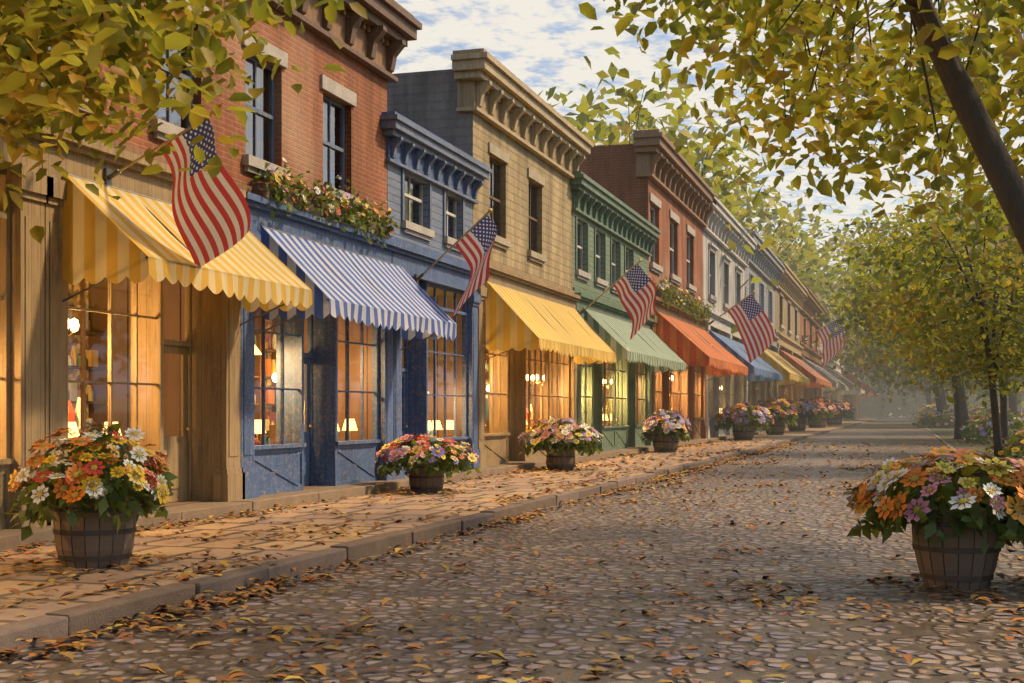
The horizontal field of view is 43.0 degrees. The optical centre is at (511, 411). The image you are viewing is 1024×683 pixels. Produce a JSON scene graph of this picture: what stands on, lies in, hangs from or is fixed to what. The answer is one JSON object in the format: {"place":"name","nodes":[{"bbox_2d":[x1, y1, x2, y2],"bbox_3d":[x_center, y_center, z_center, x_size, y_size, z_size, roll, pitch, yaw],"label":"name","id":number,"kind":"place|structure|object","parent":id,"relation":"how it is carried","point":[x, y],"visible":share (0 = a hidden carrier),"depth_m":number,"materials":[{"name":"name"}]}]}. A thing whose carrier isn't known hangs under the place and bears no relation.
{"place":"outdoors","nodes":[
{"label":"outdoors","id":0,"kind":"place"},
{"bbox_2d":[0,417,876,624],"bbox_3d":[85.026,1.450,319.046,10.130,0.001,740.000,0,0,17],"label":"pavement","id":1,"kind":"structure","parent":0,"point":[477,496],"depth_m":15.91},
{"bbox_2d":[3,422,178,568],"bbox_3d":[-3.932,0.770,12.337,1.534,1.360,1.805,0,0,17],"label":"flower barrel","id":2,"kind":"object","parent":1,"relation":"on","point":[97,513],"visible":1,"depth_m":11.99,"materials":[{"name":"multicoloured plant"}]},
{"bbox_2d":[0,0,421,528],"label":"brick shop","id":3,"kind":"structure","parent":1,"relation":"on","point":[207,394],"depth_m":19.67,"materials":[{"name":"brick"}]},
{"bbox_2d":[103,110,250,266],"bbox_3d":[-4.151,-2.663,15.818,2.018,1.822,0.576,0,0,17],"label":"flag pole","id":4,"kind":"object","parent":3,"relation":"attached to","point":[212,218],"visible":0.89,"depth_m":15.65,"materials":[{"name":"fabric"}]},
{"bbox_2d":[63,174,311,325],"bbox_3d":[-4.109,-2.037,17.122,1.235,1.538,4.300,0,0,17],"label":"awning","id":5,"kind":"object","parent":3,"relation":"attached to","point":[130,235],"visible":0.88,"depth_m":15.69,"materials":[{"name":"fabric"}]},
{"bbox_2d":[251,158,399,249],"bbox_3d":[-3.048,-3.483,22.240,0.838,1.111,5.178,0,0,17],"label":"window box","id":6,"kind":"object","parent":3,"relation":"attached to","point":[329,209],"visible":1,"depth_m":21.76,"materials":[{"name":"paint"}]},
{"bbox_2d":[258,226,456,349],"bbox_3d":[-2.474,-2.022,22.530,1.235,1.668,5.800,0,0,17],"label":"awning","id":7,"kind":"object","parent":3,"relation":"attached to","point":[359,288],"visible":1,"depth_m":21.62,"materials":[{"name":"fabric"}]},
{"bbox_2d":[374,431,480,492],"bbox_3d":[-1.517,0.892,23.546,2.003,1.116,1.749,0,0,17],"label":"flower barrel","id":8,"kind":"object","parent":1,"relation":"on","point":[424,463],"visible":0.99,"depth_m":23.24,"materials":[{"name":"multicoloured plant"}]},
{"bbox_2d":[0,417,868,550],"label":"shop step","id":9,"kind":"object","parent":1,"relation":"on","point":[10,538],"visible":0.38,"depth_m":20.32,"materials":[{"name":"stone"}]},
{"bbox_2d":[380,111,491,478],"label":"clapboard shop","id":10,"kind":"structure","parent":1,"relation":"on","point":[435,183],"depth_m":27.85,"materials":[{"name":"wood"},{"name":"paint"},{"name":"glass"}]},
{"bbox_2d":[412,208,496,318],"bbox_3d":[-1.231,-2.876,25.485,2.177,2.183,0.680,0,0,33],"label":"flag pole","id":11,"kind":"object","parent":10,"relation":"attached to","point":[474,243],"visible":0.99,"depth_m":25.43,"materials":[{"name":"fabric"}]},
{"bbox_2d":[387,48,593,467],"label":"stone shop","id":12,"kind":"structure","parent":1,"relation":"on","point":[528,146],"depth_m":33.39,"materials":[{"name":"stone"}]},
{"bbox_2d":[485,281,615,370],"bbox_3d":[1.215,-2.156,34.473,1.384,1.898,8.500,0,0,17],"label":"awning","id":13,"kind":"object","parent":12,"relation":"attached to","point":[517,320],"visible":1,"depth_m":32.02,"materials":[{"name":"fabric"}]},
{"bbox_2d":[518,417,603,469],"bbox_3d":[1.216,0.784,32.530,2.210,1.332,1.777,0,0,17],"label":"flower barrel","id":14,"kind":"object","parent":1,"relation":"on","point":[560,447],"visible":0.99,"depth_m":32.20,"materials":[{"name":"multicoloured plant"}]},
{"bbox_2d":[570,171,660,454],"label":"green shop","id":15,"kind":"structure","parent":1,"relation":"on","point":[614,238],"depth_m":44.06,"materials":[{"name":"wood"},{"name":"paint"},{"name":"glass"}]},
{"bbox_2d":[577,259,655,339],"bbox_3d":[3.123,-3.359,38.997,2.460,2.447,0.356,0,0,15],"label":"flag pole","id":16,"kind":"object","parent":15,"relation":"attached to","point":[635,286],"visible":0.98,"depth_m":38.86,"materials":[{"name":"fabric"}]},
{"bbox_2d":[581,307,685,377],"bbox_3d":[4.418,-2.259,44.892,1.486,1.895,11.100,0,0,17],"label":"awning","id":17,"kind":"object","parent":15,"relation":"attached to","point":[651,348],"visible":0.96,"depth_m":42.96,"materials":[{"name":"fabric"}]},
{"bbox_2d":[579,129,718,440],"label":"brick shop","id":18,"kind":"structure","parent":1,"relation":"on","point":[652,177],"depth_m":54.99,"materials":[{"name":"brick"}]},
{"bbox_2d":[653,277,715,324],"bbox_3d":[7.683,-4.772,57.523,1.210,1.490,12.734,0,0,17],"label":"window box","id":19,"kind":"object","parent":18,"relation":"attached to","point":[679,298],"visible":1,"depth_m":55.90,"materials":[{"name":"paint"}]},
{"bbox_2d":[655,310,748,380],"bbox_3d":[8.571,-2.747,57.322,2.244,2.527,13.300,0,0,17],"label":"awning","id":20,"kind":"object","parent":18,"relation":"attached to","point":[690,344],"visible":0.98,"depth_m":52.69,"materials":[{"name":"fabric"}]},
{"bbox_2d":[707,291,774,362],"bbox_3d":[11.283,-4.205,64.335,3.397,3.611,0.252,0,0,8],"label":"flag pole","id":21,"kind":"object","parent":18,"relation":"attached to","point":[751,321],"visible":0.99,"depth_m":64.25,"materials":[{"name":"fabric"}]},
{"bbox_2d":[640,409,691,451],"bbox_3d":[5.584,0.668,47.093,1.965,1.563,2.101,0,0,17],"label":"flower barrel","id":22,"kind":"object","parent":1,"relation":"on","point":[667,433],"visible":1,"depth_m":46.69,"materials":[{"name":"multicoloured plant"}]},
{"bbox_2d":[702,196,756,437],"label":"white shop","id":23,"kind":"structure","parent":1,"relation":"on","point":[723,275],"depth_m":71.05,"materials":[{"name":"paint"}]},
{"bbox_2d":[710,330,782,385],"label":"awning","id":24,"kind":"object","parent":23,"relation":"attached to","point":[760,369],"visible":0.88,"depth_m":70.57,"materials":[{"name":"fabric"}]},
{"bbox_2d":[714,401,774,439],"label":"flower barrel","id":25,"kind":"object","parent":1,"relation":"on","point":[745,428],"visible":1,"depth_m":66.78,"materials":[{"name":"multicoloured plant"}]},
{"bbox_2d":[745,229,784,430],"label":"grey shop","id":26,"kind":"structure","parent":1,"relation":"on","point":[765,265],"depth_m":90.74,"materials":[{"name":"paint"}]},
{"bbox_2d":[750,349,809,388],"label":"awning","id":27,"kind":"object","parent":26,"relation":"attached to","point":[790,373],"visible":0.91,"depth_m":87.75,"materials":[{"name":"fabric"}]},
{"bbox_2d":[756,396,798,434],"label":"flower barrel","id":28,"kind":"object","parent":1,"relation":"on","point":[782,416],"visible":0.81,"depth_m":82.10,"materials":[{"name":"multicoloured plant"}]},
{"bbox_2d":[775,259,808,427],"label":"tan shop","id":29,"kind":"structure","parent":1,"relation":"on","point":[790,293],"depth_m":111.04,"materials":[{"name":"brick"}]},
{"bbox_2d":[779,349,831,391],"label":"awning","id":30,"kind":"object","parent":29,"relation":"attached to","point":[817,379],"visible":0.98,"depth_m":105.33,"materials":[{"name":"fabric"}]},
{"bbox_2d":[778,398,820,430],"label":"flower barrel","id":31,"kind":"object","parent":1,"relation":"on","point":[803,411],"visible":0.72,"depth_m":97.31,"materials":[{"name":"multicoloured plant"}]},
{"bbox_2d":[800,285,827,424],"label":"brick shop","id":32,"kind":"structure","parent":1,"relation":"on","point":[811,349],"depth_m":136.25,"materials":[{"name":"brick"}]},
{"bbox_2d":[802,319,844,366],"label":"flag pole","id":33,"kind":"object","parent":32,"relation":"attached to","point":[833,346],"visible":0.84,"depth_m":124.43,"materials":[{"name":"fabric"}]},
{"bbox_2d":[804,358,848,394],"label":"awning","id":34,"kind":"object","parent":32,"relation":"attached to","point":[837,385],"visible":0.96,"depth_m":131.97,"materials":[{"name":"fabric"}]},
{"bbox_2d":[804,397,835,427],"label":"flower barrel","id":35,"kind":"object","parent":1,"relation":"on","point":[824,412],"visible":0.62,"depth_m":118.26,"materials":[{"name":"multicoloured plant"}]},
{"bbox_2d":[820,301,844,405],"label":"white shop","id":36,"kind":"structure","parent":1,"relation":"on","point":[833,395],"depth_m":173.69,"materials":[{"name":"brick"}]},
{"bbox_2d":[824,366,864,397],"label":"awning","id":37,"kind":"object","parent":36,"relation":"attached to","point":[852,388],"visible":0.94,"depth_m":158.52,"materials":[{"name":"fabric"}]},
{"bbox_2d":[845,329,868,374],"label":"building","id":38,"kind":"structure","parent":36,"relation":"attached to","point":[856,341],"depth_m":175.07,"materials":[{"name":"metal"}]},
{"bbox_2d":[825,400,855,424],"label":"flower barrel","id":39,"kind":"object","parent":1,"relation":"on","point":[840,413],"visible":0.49,"depth_m":144.95,"materials":[{"name":"multicoloured plant"}]},
{"bbox_2d":[837,315,860,419],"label":"brick shop","id":40,"kind":"structure","parent":1,"relation":"on","point":[853,400],"depth_m":239.58,"materials":[{"name":"brick"}]},
{"bbox_2d":[843,370,879,399],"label":"awning","id":41,"kind":"object","parent":40,"relation":"attached to","point":[863,386],"visible":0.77,"depth_m":202.41,"materials":[{"name":"fabric"}]},
{"bbox_2d":[0,416,1023,682],"bbox_3d":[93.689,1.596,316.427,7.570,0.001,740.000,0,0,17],"label":"cobbled road","id":42,"kind":"structure","parent":0,"point":[854,650],"depth_m":10.61,"materials":[{"name":"grey stone"}]},
{"bbox_2d":[863,370,900,417],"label":"tree","id":43,"kind":"object","parent":42,"relation":"on","point":[886,416],"visible":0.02,"depth_m":351.15,"materials":[{"name":"green plant"}]},
{"bbox_2d":[842,446,1023,589],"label":"flower barrel","id":44,"kind":"object","parent":42,"relation":"on","point":[958,531],"visible":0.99,"depth_m":11.59,"materials":[{"name":"multicoloured plant"}]},
{"bbox_2d":[988,456,1023,552],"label":"flower barrel","id":45,"kind":"object","parent":42,"relation":"on","point":[1008,542],"visible":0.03,"depth_m":11.91,"materials":[{"name":"plant"}]},
{"bbox_2d":[392,0,1023,294],"bbox_3d":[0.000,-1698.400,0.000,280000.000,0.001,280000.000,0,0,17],"label":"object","id":46,"kind":"structure","parent":0,"point":[514,28],"depth_m":6335.48,"materials":[{"name":"white"}]},
{"bbox_2d":[395,0,1023,410],"label":"sky","id":47,"kind":"structure","parent":0,"point":[437,49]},
{"bbox_2d":[910,415,1023,478],"bbox_3d":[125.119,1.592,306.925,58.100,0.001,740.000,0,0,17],"label":"verge ground","id":48,"kind":"structure","parent":0,"point":[945,434],"depth_m":70.16,"materials":[{"name":"brown soil"}]},
{"bbox_2d":[797,217,1022,438],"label":"tree","id":49,"kind":"object","parent":48,"relation":"on","point":[849,315],"visible":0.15,"depth_m":75.97,"materials":[{"name":"green plant"}]},
{"bbox_2d":[831,268,998,414],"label":"tree","id":50,"kind":"object","parent":48,"relation":"on","point":[943,400],"visible":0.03,"depth_m":168.54,"materials":[{"name":"green plant"}]},
{"bbox_2d":[810,282,1020,426],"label":"tree","id":51,"kind":"object","parent":48,"relation":"on","point":[860,356],"visible":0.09,"depth_m":135.17,"materials":[{"name":"green plant"}]},
{"bbox_2d":[822,191,1015,431],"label":"tree","id":52,"kind":"object","parent":48,"relation":"on","point":[964,414],"visible":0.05,"depth_m":95.28,"materials":[{"name":"green plant"}]},
{"bbox_2d":[815,136,1023,461],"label":"tree","id":53,"kind":"object","parent":48,"relation":"on","point":[977,308],"visible":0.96,"depth_m":35.19,"materials":[{"name":"green plant"}]},
{"bbox_2d":[837,173,1023,447],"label":"tree","id":54,"kind":"object","parent":48,"relation":"on","point":[1003,416],"visible":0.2,"depth_m":49.51,"materials":[{"name":"green plant"}]},
{"bbox_2d":[845,336,1023,404],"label":"park tree","id":55,"kind":"object","parent":48,"relation":"on","point":[900,392],"visible":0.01,"depth_m":217.07,"materials":[{"name":"green plant"}]},
{"bbox_2d":[863,371,1023,415],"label":"park tree","id":56,"kind":"object","parent":48,"relation":"on","point":[1022,402],"depth_m":305.67,"materials":[{"name":"green plant"}]},
{"bbox_2d":[870,347,1023,421],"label":"park tree","id":57,"kind":"object","parent":48,"relation":"on","point":[1012,401],"visible":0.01,"depth_m":154.73,"materials":[{"name":"green plant"}]},
{"bbox_2d":[891,378,1023,411],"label":"park tree","id":58,"kind":"object","parent":48,"relation":"on","point":[892,386],"visible":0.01,"depth_m":275.98,"materials":[{"name":"green plant"}]},
{"bbox_2d":[910,401,1023,464],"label":"shrub foliage","id":59,"kind":"object","parent":48,"relation":"on","point":[979,426],"visible":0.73,"depth_m":69.23,"materials":[{"name":"green plant"}]},
{"bbox_2d":[922,150,1023,388],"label":"park tree","id":60,"kind":"object","parent":48,"relation":"on","point":[935,211],"visible":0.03,"depth_m":70.34,"materials":[{"name":"green plant"}]},
{"bbox_2d":[931,347,1023,407],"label":"park tree","id":61,"kind":"object","parent":48,"relation":"on","point":[982,392],"visible":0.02,"depth_m":167.23,"materials":[{"name":"green plant"}]},
{"bbox_2d":[952,391,1023,412],"bbox_3d":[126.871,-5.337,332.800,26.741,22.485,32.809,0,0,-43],"label":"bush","id":62,"kind":"object","parent":48,"relation":"on","point":[978,402],"visible":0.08,"depth_m":331.19,"materials":[{"name":"green plant"}]},
{"label":"ground","id":63,"kind":"structure","parent":0,"visible":0},
{"bbox_2d":[0,0,367,243],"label":"tree","id":64,"kind":"object","parent":63,"relation":"on","point":[31,31],"visible":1,"depth_m":11.62,"materials":[{"name":"green plant"}]},
{"bbox_2d":[0,418,880,650],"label":"kerb","id":65,"kind":"structure","parent":63,"relation":"on","point":[91,616],"depth_m":12.22,"materials":[{"name":"stone"}]},
{"bbox_2d":[0,438,1023,682],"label":"fallen leaves","id":66,"kind":"object","parent":63,"relation":"on","point":[214,604],"visible":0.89,"depth_m":11.57,"materials":[{"name":"orange leaf"}]},
{"bbox_2d":[548,94,772,288],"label":"tree","id":67,"kind":"object","parent":63,"relation":"on","point":[601,137],"visible":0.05,"depth_m":94.94,"materials":[{"name":"green plant"}]},
{"bbox_2d":[538,46,821,333],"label":"tree","id":68,"kind":"object","parent":63,"relation":"on","point":[709,162],"visible":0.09,"depth_m":74.67,"materials":[{"name":"green plant"}]},
{"bbox_2d":[566,87,798,248],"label":"tree","id":69,"kind":"object","parent":63,"relation":"on","point":[736,209],"depth_m":123.00,"materials":[{"name":"green plant"}]},
{"bbox_2d":[710,164,818,270],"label":"tree","id":70,"kind":"object","parent":63,"relation":"on","point":[789,228],"visible":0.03,"depth_m":195.83,"materials":[{"name":"green plant"}]},
{"bbox_2d":[711,188,824,259],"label":"tree","id":71,"kind":"object","parent":63,"relation":"on","point":[766,210],"depth_m":250.25,"materials":[{"name":"green plant"}]},
{"bbox_2d":[705,142,862,314],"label":"tree","id":72,"kind":"object","parent":63,"relation":"on","point":[812,282],"visible":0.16,"depth_m":154.86,"materials":[{"name":"green plant"}]},
{"bbox_2d":[578,0,1023,252],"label":"tree","id":73,"kind":"object","parent":63,"relation":"on","point":[969,99],"visible":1,"depth_m":14.70,"materials":[{"name":"green plant"}]},
{"bbox_2d":[774,234,870,370],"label":"tree","id":74,"kind":"object","parent":63,"relation":"on","point":[819,269],"visible":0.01,"depth_m":290.34,"materials":[{"name":"green plant"}]},
{"bbox_2d":[792,196,901,313],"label":"tree","id":75,"kind":"object","parent":63,"relation":"on","point":[837,233],"visible":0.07,"depth_m":243.32,"materials":[{"name":"green plant"}]},
{"bbox_2d":[826,250,900,417],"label":"tree","id":76,"kind":"object","parent":63,"relation":"on","point":[880,409],"depth_m":326.61,"materials":[{"name":"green plant"}]},
{"bbox_2d":[860,372,914,417],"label":"tree","id":77,"kind":"object","parent":63,"relation":"on","point":[868,404],"visible":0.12,"depth_m":346.58,"materials":[{"name":"green plant"}]},
{"bbox_2d":[873,377,952,417],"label":"tree","id":78,"kind":"object","parent":63,"relation":"on","point":[910,403],"visible":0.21,"depth_m":352.75,"materials":[{"name":"green plant"}]},
{"bbox_2d":[847,302,982,409],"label":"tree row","id":79,"kind":"object","parent":63,"relation":"on","point":[925,386],"visible":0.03,"depth_m":226.27,"materials":[{"name":"green plant"}]},
{"bbox_2d":[853,240,1023,402],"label":"park tree","id":80,"kind":"object","parent":63,"relation":"on","point":[1019,396],"visible":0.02,"depth_m":235.32,"materials":[{"name":"green plant"}]},
{"bbox_2d":[906,390,974,411],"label":"tree","id":81,"kind":"object","parent":63,"relation":"on","point":[950,407],"visible":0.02,"depth_m":355.85,"materials":[{"name":"green plant"}]},
{"bbox_2d":[913,418,995,481],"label":"road edging","id":82,"kind":"object","parent":63,"relation":"on","point":[943,441],"visible":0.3,"depth_m":71.01,"materials":[{"name":"stone"}]}
]}

